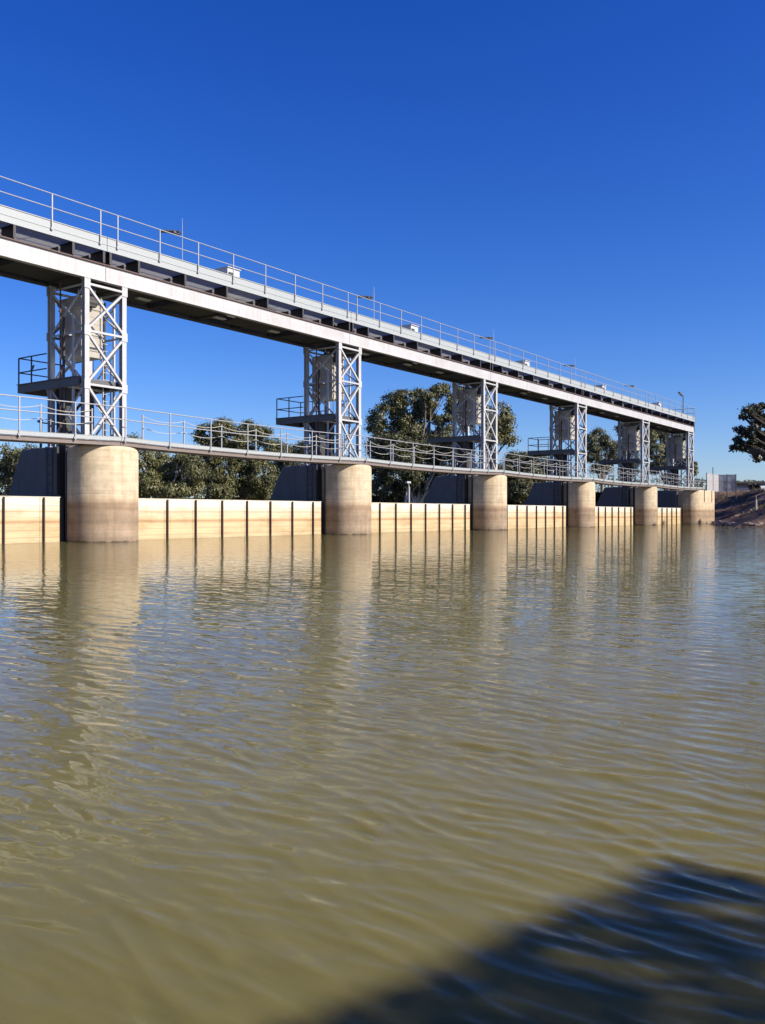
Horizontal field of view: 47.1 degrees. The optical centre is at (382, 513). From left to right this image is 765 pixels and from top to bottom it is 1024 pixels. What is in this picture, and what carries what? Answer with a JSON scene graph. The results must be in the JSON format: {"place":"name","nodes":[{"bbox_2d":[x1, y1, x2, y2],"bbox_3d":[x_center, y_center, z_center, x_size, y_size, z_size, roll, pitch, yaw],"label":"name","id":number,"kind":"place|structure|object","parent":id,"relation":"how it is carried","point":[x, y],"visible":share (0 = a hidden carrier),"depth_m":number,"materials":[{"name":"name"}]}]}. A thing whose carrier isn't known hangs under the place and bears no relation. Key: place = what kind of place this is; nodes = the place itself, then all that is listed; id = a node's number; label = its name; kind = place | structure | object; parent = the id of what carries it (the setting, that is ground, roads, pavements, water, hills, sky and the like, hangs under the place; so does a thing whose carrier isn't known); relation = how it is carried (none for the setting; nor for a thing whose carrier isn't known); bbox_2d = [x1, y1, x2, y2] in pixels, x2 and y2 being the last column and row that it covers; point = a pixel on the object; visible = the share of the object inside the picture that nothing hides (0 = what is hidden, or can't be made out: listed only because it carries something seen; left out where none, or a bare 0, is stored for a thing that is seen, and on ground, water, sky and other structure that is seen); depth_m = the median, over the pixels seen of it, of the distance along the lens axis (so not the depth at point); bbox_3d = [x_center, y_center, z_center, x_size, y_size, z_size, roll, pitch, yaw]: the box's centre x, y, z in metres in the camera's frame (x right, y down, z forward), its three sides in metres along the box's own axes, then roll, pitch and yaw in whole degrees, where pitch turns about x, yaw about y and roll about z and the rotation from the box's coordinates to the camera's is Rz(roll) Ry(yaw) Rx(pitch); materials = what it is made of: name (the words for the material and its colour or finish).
{"place":"outdoors","nodes":[
{"label":"outdoors","id":0,"kind":"place"},
{"bbox_2d":[0,523,764,1023],"bbox_3d":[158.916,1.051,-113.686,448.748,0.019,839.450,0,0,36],"label":"water","id":1,"kind":"structure","parent":0,"point":[472,777],"depth_m":3.49,"materials":[{"name":"brown liquid"}]},
{"bbox_2d":[0,495,63,543],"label":"sluice gate","id":2,"kind":"structure","parent":1,"relation":"in","point":[31,519],"depth_m":31.79,"materials":[{"name":"beige metal"}]},
{"bbox_2d":[139,498,322,539],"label":"sluice gate","id":3,"kind":"structure","parent":1,"relation":"in","point":[179,518],"depth_m":39.63,"materials":[{"name":"metal"}]},
{"bbox_2d":[371,502,469,532],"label":"sluice gate","id":4,"kind":"structure","parent":1,"relation":"in","point":[401,517],"depth_m":52.52,"materials":[{"name":"metal"}]},
{"bbox_2d":[507,505,565,528],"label":"sluice gate","id":5,"kind":"structure","parent":1,"relation":"in","point":[529,516],"depth_m":65.42,"materials":[{"name":"metal"}]},
{"bbox_2d":[595,506,632,525],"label":"sluice gate","id":6,"kind":"structure","parent":1,"relation":"in","point":[612,516],"depth_m":78.24,"materials":[{"name":"metal"}]},
{"bbox_2d":[657,507,682,523],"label":"sluice gate","id":7,"kind":"structure","parent":1,"relation":"in","point":[669,515],"depth_m":91.30,"materials":[{"name":"metal"}]},
{"bbox_2d":[0,0,764,497],"label":"sky","id":8,"kind":"structure","parent":0,"point":[561,181],"materials":[{"name":"blue"}]},
{"bbox_2d":[185,492,601,504],"bbox_3d":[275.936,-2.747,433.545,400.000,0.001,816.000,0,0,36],"label":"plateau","id":9,"kind":"structure","parent":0,"point":[597,497],"depth_m":179.68,"materials":[{"name":"brown soil"}]},
{"bbox_2d":[582,427,617,495],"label":"gum tree","id":10,"kind":"object","parent":9,"relation":"on","point":[599,441],"visible":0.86,"depth_m":119.67,"materials":[{"name":"green plant"}]},
{"bbox_2d":[613,422,646,481],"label":"gum tree","id":11,"kind":"object","parent":9,"relation":"on","point":[630,456],"visible":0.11,"depth_m":127.84,"materials":[{"name":"green plant"}]},
{"bbox_2d":[643,429,685,489],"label":"gum tree","id":12,"kind":"object","parent":9,"relation":"on","point":[655,436],"visible":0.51,"depth_m":123.08,"materials":[{"name":"green plant"}]},
{"bbox_2d":[709,488,764,526],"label":"earth bank","id":13,"kind":"structure","parent":0,"point":[724,512],"depth_m":101.80,"materials":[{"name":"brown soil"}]},
{"bbox_2d":[457,396,525,468],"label":"gum tree","id":14,"kind":"object","parent":13,"relation":"on","point":[505,418],"visible":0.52,"depth_m":83.27,"materials":[{"name":"green plant"}]},
{"bbox_2d":[682,459,698,485],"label":"gum tree","id":15,"kind":"object","parent":13,"relation":"on","point":[695,469],"visible":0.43,"depth_m":121.12,"materials":[{"name":"green plant"}]},
{"bbox_2d":[731,484,748,490],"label":"parked car","id":16,"kind":"object","parent":13,"relation":"on","point":[741,487],"visible":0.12,"depth_m":129.00,"materials":[{"name":"paint"}]},
{"bbox_2d":[726,482,764,489],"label":"shelter","id":17,"kind":"object","parent":13,"relation":"on","point":[752,483],"visible":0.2,"depth_m":128.13,"materials":[{"name":"metal"}]},
{"bbox_2d":[728,402,764,462],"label":"gum tree","id":18,"kind":"object","parent":13,"relation":"on","point":[753,433],"visible":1,"depth_m":49.13,"materials":[{"name":"green plant"}]},
{"bbox_2d":[743,522,752,525],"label":"rock","id":19,"kind":"object","parent":13,"relation":"on","point":[747,524],"visible":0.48,"depth_m":72.33,"materials":[{"name":"stone"}]},
{"bbox_2d":[754,484,764,489],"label":"parked car","id":20,"kind":"object","parent":13,"relation":"on","point":[759,486],"visible":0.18,"depth_m":128.60,"materials":[{"name":"paint"}]},
{"label":"ground","id":21,"kind":"structure","parent":0,"visible":0},
{"bbox_2d":[8,420,138,541],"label":"weir pier","id":22,"kind":"structure","parent":21,"relation":"on","point":[97,486],"depth_m":32.81,"materials":[{"name":"concrete"}]},
{"bbox_2d":[0,394,121,445],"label":"walkway span","id":23,"kind":"object","parent":22,"relation":"on","point":[19,435],"visible":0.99,"depth_m":31.01,"materials":[{"name":"metal"}]},
{"bbox_2d":[17,277,127,447],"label":"lift tower","id":24,"kind":"structure","parent":22,"relation":"on","point":[82,335],"depth_m":34.01,"materials":[{"name":"grey metal"}]},
{"bbox_2d":[0,176,107,291],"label":"gantry span","id":25,"kind":"object","parent":24,"relation":"on","point":[40,251],"visible":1,"depth_m":32.11,"materials":[{"name":"paint"}]},
{"bbox_2d":[69,212,351,348],"bbox_3d":[-7.147,-10.193,40.494,2.762,2.692,15.240,0,0,36],"label":"gantry span","id":26,"kind":"object","parent":24,"relation":"on","point":[156,282],"visible":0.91,"depth_m":38.88,"materials":[{"name":"white paint"}]},
{"bbox_2d":[161,218,182,259],"bbox_3d":[-9.617,-11.777,39.883,1.060,3.400,0.432,0,0,-13],"label":"deck lamp","id":27,"kind":"object","parent":26,"relation":"on","point":[176,232],"visible":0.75,"depth_m":39.96,"materials":[{"name":"grey metal"}]},
{"bbox_2d":[215,266,240,276],"bbox_3d":[-7.234,-10.762,41.086,0.850,1.370,0.860,0,0,36],"label":"control cabinet","id":28,"kind":"object","parent":26,"relation":"on","point":[227,269],"visible":0.29,"depth_m":40.77,"materials":[{"name":"metal"}]},
{"bbox_2d":[120,406,364,463],"bbox_3d":[-5.736,-3.258,39.482,0.975,1.580,15.241,0,0,36],"label":"walkway span","id":29,"kind":"object","parent":22,"relation":"on","point":[167,447],"visible":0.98,"depth_m":37.98,"materials":[{"name":"metal"}]},
{"bbox_2d":[269,445,370,534],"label":"weir pier","id":30,"kind":"structure","parent":21,"relation":"on","point":[342,492],"depth_m":45.22,"materials":[{"name":"concrete"}]},
{"bbox_2d":[275,342,361,464],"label":"lift tower","id":31,"kind":"structure","parent":30,"relation":"on","point":[327,377],"depth_m":46.41,"materials":[{"name":"metal"}]},
{"bbox_2d":[317,294,491,383],"bbox_3d":[1.735,-10.193,52.878,2.762,2.692,15.240,0,0,36],"label":"gantry span","id":32,"kind":"object","parent":31,"relation":"on","point":[382,343],"visible":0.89,"depth_m":51.64,"materials":[{"name":"paint"}]},
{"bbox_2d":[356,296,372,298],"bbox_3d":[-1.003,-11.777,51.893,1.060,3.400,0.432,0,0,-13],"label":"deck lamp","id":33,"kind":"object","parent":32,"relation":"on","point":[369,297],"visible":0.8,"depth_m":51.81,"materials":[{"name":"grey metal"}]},
{"bbox_2d":[400,324,418,331],"bbox_3d":[1.648,-10.762,53.470,0.850,1.370,0.860,0,0,36],"label":"control cabinet","id":34,"kind":"object","parent":32,"relation":"on","point":[412,327],"visible":0.23,"depth_m":53.13,"materials":[{"name":"metal"}]},
{"bbox_2d":[363,436,502,474],"bbox_3d":[3.147,-3.258,51.866,0.975,1.580,15.241,0,0,36],"label":"walkway span","id":35,"kind":"object","parent":30,"relation":"on","point":[390,464],"visible":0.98,"depth_m":50.81,"materials":[{"name":"metal"}]},
{"bbox_2d":[423,459,506,529],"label":"weir pier","id":36,"kind":"structure","parent":21,"relation":"on","point":[485,496],"depth_m":57.61,"materials":[{"name":"concrete"}]},
{"bbox_2d":[428,379,497,475],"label":"lift tower","id":37,"kind":"structure","parent":36,"relation":"on","point":[472,403],"depth_m":58.70,"materials":[{"name":"metal"}]},
{"bbox_2d":[461,340,582,405],"bbox_3d":[10.618,-10.193,65.262,2.762,2.692,15.240,0,0,36],"label":"gantry span","id":38,"kind":"object","parent":37,"relation":"on","point":[517,380],"visible":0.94,"depth_m":64.27,"materials":[{"name":"paint"}]},
{"bbox_2d":[479,336,493,354],"bbox_3d":[7.611,-11.777,63.904,1.060,3.400,0.432,0,0,-13],"label":"deck lamp","id":39,"kind":"object","parent":38,"relation":"on","point":[490,338],"visible":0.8,"depth_m":63.98,"materials":[{"name":"grey metal"}]},
{"bbox_2d":[515,360,529,365],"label":"control cabinet","id":40,"kind":"object","parent":38,"relation":"on","point":[526,362],"visible":0.26,"depth_m":65.55,"materials":[{"name":"metal"}]},
{"bbox_2d":[502,453,592,481],"bbox_3d":[12.029,-3.258,64.250,0.975,1.580,15.241,0,0,36],"label":"walkway span","id":41,"kind":"object","parent":36,"relation":"on","point":[523,475],"visible":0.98,"depth_m":63.19,"materials":[{"name":"metal"}]},
{"bbox_2d":[524,469,594,526],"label":"weir pier","id":42,"kind":"structure","parent":21,"relation":"on","point":[577,499],"depth_m":70.01,"materials":[{"name":"concrete"}]},
{"bbox_2d":[528,403,586,481],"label":"lift tower","id":43,"kind":"structure","parent":42,"relation":"on","point":[567,424],"depth_m":71.15,"materials":[{"name":"metal"}]},
{"bbox_2d":[555,371,646,421],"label":"gantry span","id":44,"kind":"object","parent":43,"relation":"on","point":[604,403],"visible":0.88,"depth_m":76.81,"materials":[{"name":"paint"}]},
{"bbox_2d":[563,358,575,379],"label":"deck lamp","id":45,"kind":"object","parent":44,"relation":"on","point":[573,366],"visible":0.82,"depth_m":75.99,"materials":[{"name":"grey metal"}]},
{"bbox_2d":[590,463,655,486],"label":"walkway span","id":46,"kind":"object","parent":42,"relation":"on","point":[612,482],"visible":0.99,"depth_m":75.86,"materials":[{"name":"metal"}]},
{"bbox_2d":[596,475,656,524],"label":"weir pier","id":47,"kind":"structure","parent":21,"relation":"on","point":[642,501],"depth_m":82.37,"materials":[{"name":"concrete"}]},
{"bbox_2d":[598,420,649,486],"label":"lift tower","id":48,"kind":"structure","parent":47,"relation":"on","point":[632,436],"depth_m":83.53,"materials":[{"name":"metal"}]},
{"bbox_2d":[652,471,704,489],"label":"walkway span","id":49,"kind":"object","parent":47,"relation":"on","point":[670,487],"visible":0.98,"depth_m":87.94,"materials":[{"name":"metal"}]},
{"bbox_2d":[657,490,714,523],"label":"abutment","id":50,"kind":"object","parent":21,"relation":"on","point":[698,506],"visible":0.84,"depth_m":94.90,"materials":[{"name":"concrete"}]},
{"bbox_2d":[649,431,693,489],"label":"lift tower","id":51,"kind":"structure","parent":50,"relation":"on","point":[679,445],"depth_m":95.28,"materials":[{"name":"metal"}]},
{"bbox_2d":[622,392,694,433],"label":"gantry span","id":52,"kind":"object","parent":51,"relation":"on","point":[663,419],"visible":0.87,"depth_m":89.66,"materials":[{"name":"white paint"}]},
{"bbox_2d":[678,392,683,412],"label":"flood light","id":53,"kind":"object","parent":52,"relation":"on","point":[680,393],"visible":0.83,"depth_m":94.12,"materials":[{"name":"grey metal"}]},
{"bbox_2d":[706,473,735,499],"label":"security fence","id":54,"kind":"object","parent":50,"relation":"on","point":[717,486],"visible":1,"depth_m":100.37,"materials":[{"name":"grey metal"}]},
{"label":"river","id":55,"kind":"structure","parent":0,"visible":0},
{"bbox_2d":[405,481,410,502],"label":"gauge post","id":56,"kind":"object","parent":55,"relation":"in","point":[408,482],"visible":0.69,"depth_m":65.94,"materials":[{"name":"white metal"}]},
{"bbox_3d":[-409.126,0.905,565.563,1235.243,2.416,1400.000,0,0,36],"label":"far bank","id":57,"kind":"structure","parent":0,"visible":0},
{"bbox_2d":[0,442,39,495],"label":"gum tree","id":58,"kind":"object","parent":57,"relation":"on","point":[8,464],"visible":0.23,"depth_m":77.39,"materials":[{"name":"green plant"}]},
{"bbox_2d":[127,430,213,498],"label":"gum tree","id":59,"kind":"object","parent":57,"relation":"on","point":[158,475],"visible":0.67,"depth_m":90.95,"materials":[{"name":"green plant"}]},
{"bbox_2d":[190,415,290,500],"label":"gum tree","id":60,"kind":"object","parent":57,"relation":"on","point":[229,485],"visible":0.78,"depth_m":98.71,"materials":[{"name":"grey plant"}]},
{"bbox_2d":[266,439,345,492],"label":"gum tree","id":61,"kind":"object","parent":57,"relation":"on","point":[281,465],"visible":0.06,"depth_m":110.53,"materials":[{"name":"green plant"}]},
{"bbox_2d":[0,478,764,505],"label":"wood","id":62,"kind":"object","parent":57,"relation":"on","point":[699,484],"visible":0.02,"depth_m":244.00,"materials":[{"name":"green plant"}]},
{"bbox_2d":[364,381,462,463],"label":"gum tree","id":63,"kind":"object","parent":57,"relation":"on","point":[398,403],"visible":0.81,"depth_m":87.76,"materials":[{"name":"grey plant"}]},
{"bbox_2d":[362,430,478,502],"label":"gum tree","id":64,"kind":"object","parent":57,"relation":"on","point":[419,487],"visible":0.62,"depth_m":78.92,"materials":[{"name":"green plant"}]},
{"bbox_2d":[485,449,553,504],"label":"gum tree","id":65,"kind":"object","parent":57,"relation":"on","point":[522,488],"visible":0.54,"depth_m":104.11,"materials":[{"name":"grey plant"}]}
]}

